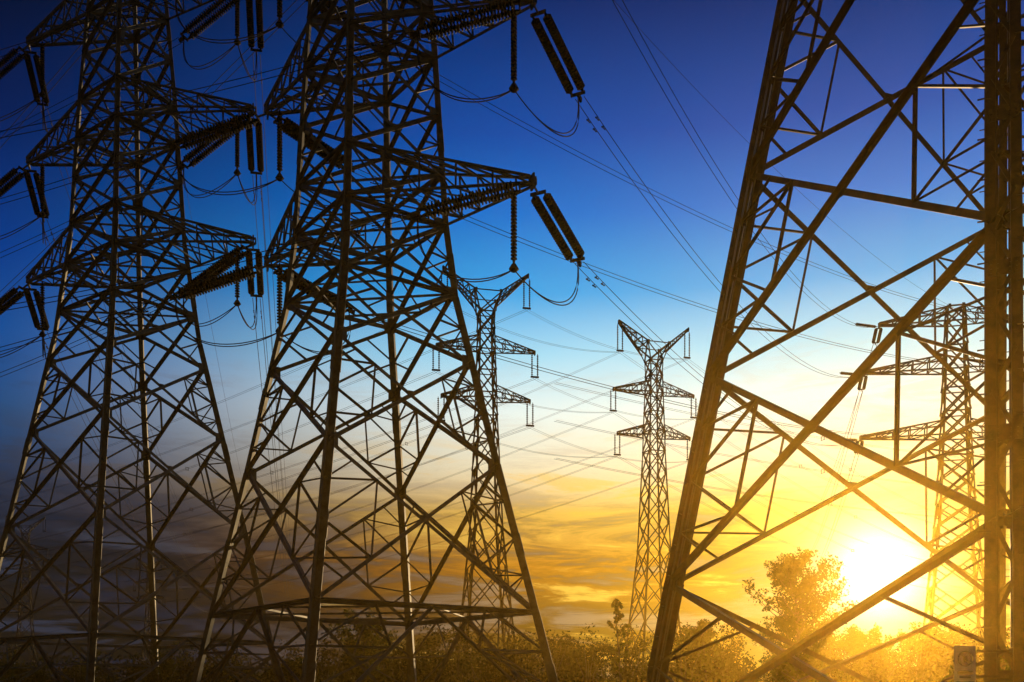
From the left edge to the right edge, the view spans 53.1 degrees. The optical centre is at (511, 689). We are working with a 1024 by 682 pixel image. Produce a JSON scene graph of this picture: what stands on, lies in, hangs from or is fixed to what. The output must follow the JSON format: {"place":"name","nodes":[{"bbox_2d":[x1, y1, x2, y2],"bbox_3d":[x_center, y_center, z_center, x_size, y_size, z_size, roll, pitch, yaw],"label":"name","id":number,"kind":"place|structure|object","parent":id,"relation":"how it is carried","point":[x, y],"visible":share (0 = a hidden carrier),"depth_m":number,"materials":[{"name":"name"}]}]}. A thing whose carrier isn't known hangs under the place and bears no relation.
{"place":"outdoors","nodes":[
{"label":"outdoors","id":0,"kind":"place"},
{"bbox_2d":[0,0,1023,681],"label":"sky","id":1,"kind":"structure","parent":0,"point":[587,545],"materials":[{"name":"blue"}]},
{"bbox_3d":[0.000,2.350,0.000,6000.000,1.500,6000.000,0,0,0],"label":"ground","id":2,"kind":"structure","parent":0,"visible":0},
{"bbox_2d":[3,517,49,665],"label":"transmission tower","id":3,"kind":"structure","parent":2,"relation":"on","point":[37,523],"depth_m":319.81,"materials":[{"name":"metal"}]},
{"bbox_2d":[0,0,278,681],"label":"transmission tower","id":4,"kind":"structure","parent":2,"relation":"on","point":[139,243],"depth_m":55.14,"materials":[{"name":"metal"}]},
{"bbox_2d":[0,0,1009,649],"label":"overhead power lines","id":5,"kind":"object","parent":4,"relation":"attached to","point":[140,308],"visible":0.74,"depth_m":58.82,"materials":[{"name":"metal"}]},
{"bbox_2d":[133,557,166,663],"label":"transmission tower","id":6,"kind":"structure","parent":2,"relation":"on","point":[146,594],"depth_m":299.54,"materials":[{"name":"metal"}]},
{"bbox_2d":[325,607,406,681],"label":"broadleaf tree","id":7,"kind":"object","parent":2,"relation":"on","point":[368,631],"visible":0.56,"depth_m":65.65,"materials":[{"name":"green plant"}]},
{"bbox_2d":[169,0,584,681],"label":"transmission tower","id":8,"kind":"structure","parent":2,"relation":"on","point":[351,22],"depth_m":41.24,"materials":[{"name":"metal"}]},
{"bbox_2d":[432,265,538,680],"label":"transmission tower","id":9,"kind":"structure","parent":2,"relation":"on","point":[469,579],"depth_m":121.58,"materials":[{"name":"metal"}]},
{"bbox_2d":[0,616,1009,681],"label":"shrub thicket","id":10,"kind":"object","parent":2,"relation":"on","point":[575,665],"visible":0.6,"depth_m":64.01,"materials":[{"name":"green plant"}]},
{"bbox_2d":[607,598,633,681],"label":"sapling tree","id":11,"kind":"object","parent":2,"relation":"on","point":[615,604],"visible":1,"depth_m":59.84,"materials":[{"name":"green plant"}]},
{"bbox_2d":[610,320,696,679],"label":"transmission tower","id":12,"kind":"structure","parent":2,"relation":"on","point":[650,410],"depth_m":139.54,"materials":[{"name":"metal"}]},
{"bbox_2d":[675,618,734,681],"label":"bush","id":13,"kind":"object","parent":2,"relation":"on","point":[705,663],"visible":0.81,"depth_m":57.90,"materials":[{"name":"green plant"}]},
{"bbox_2d":[742,549,858,681],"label":"broadleaf tree","id":14,"kind":"object","parent":2,"relation":"on","point":[786,572],"visible":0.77,"depth_m":49.48,"materials":[{"name":"green plant"}]},
{"bbox_2d":[646,0,1023,681],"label":"transmission tower","id":15,"kind":"structure","parent":2,"relation":"on","point":[1000,234],"depth_m":23.51,"materials":[{"name":"metal"}]},
{"bbox_2d":[954,646,1008,681],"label":"warning sign","id":16,"kind":"object","parent":15,"relation":"attached to","point":[964,663],"visible":1,"depth_m":16.09,"materials":[{"name":"metal"}]},
{"bbox_2d":[822,622,921,681],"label":"broadleaf tree","id":17,"kind":"object","parent":2,"relation":"on","point":[857,642],"visible":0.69,"depth_m":61.83,"materials":[{"name":"green plant"}]},
{"bbox_2d":[840,302,1008,671],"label":"transmission tower","id":18,"kind":"structure","parent":2,"relation":"on","point":[930,592],"depth_m":108.86,"materials":[{"name":"metal"}]},
{"bbox_2d":[895,621,983,681],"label":"broadleaf tree","id":19,"kind":"object","parent":2,"relation":"on","point":[936,649],"visible":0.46,"depth_m":65.92,"materials":[{"name":"green plant"}]},
{"bbox_2d":[943,633,1010,681],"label":"climbing shrub","id":20,"kind":"object","parent":2,"relation":"on","point":[951,671],"visible":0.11,"depth_m":18.61,"materials":[{"name":"green plant"}]}
]}

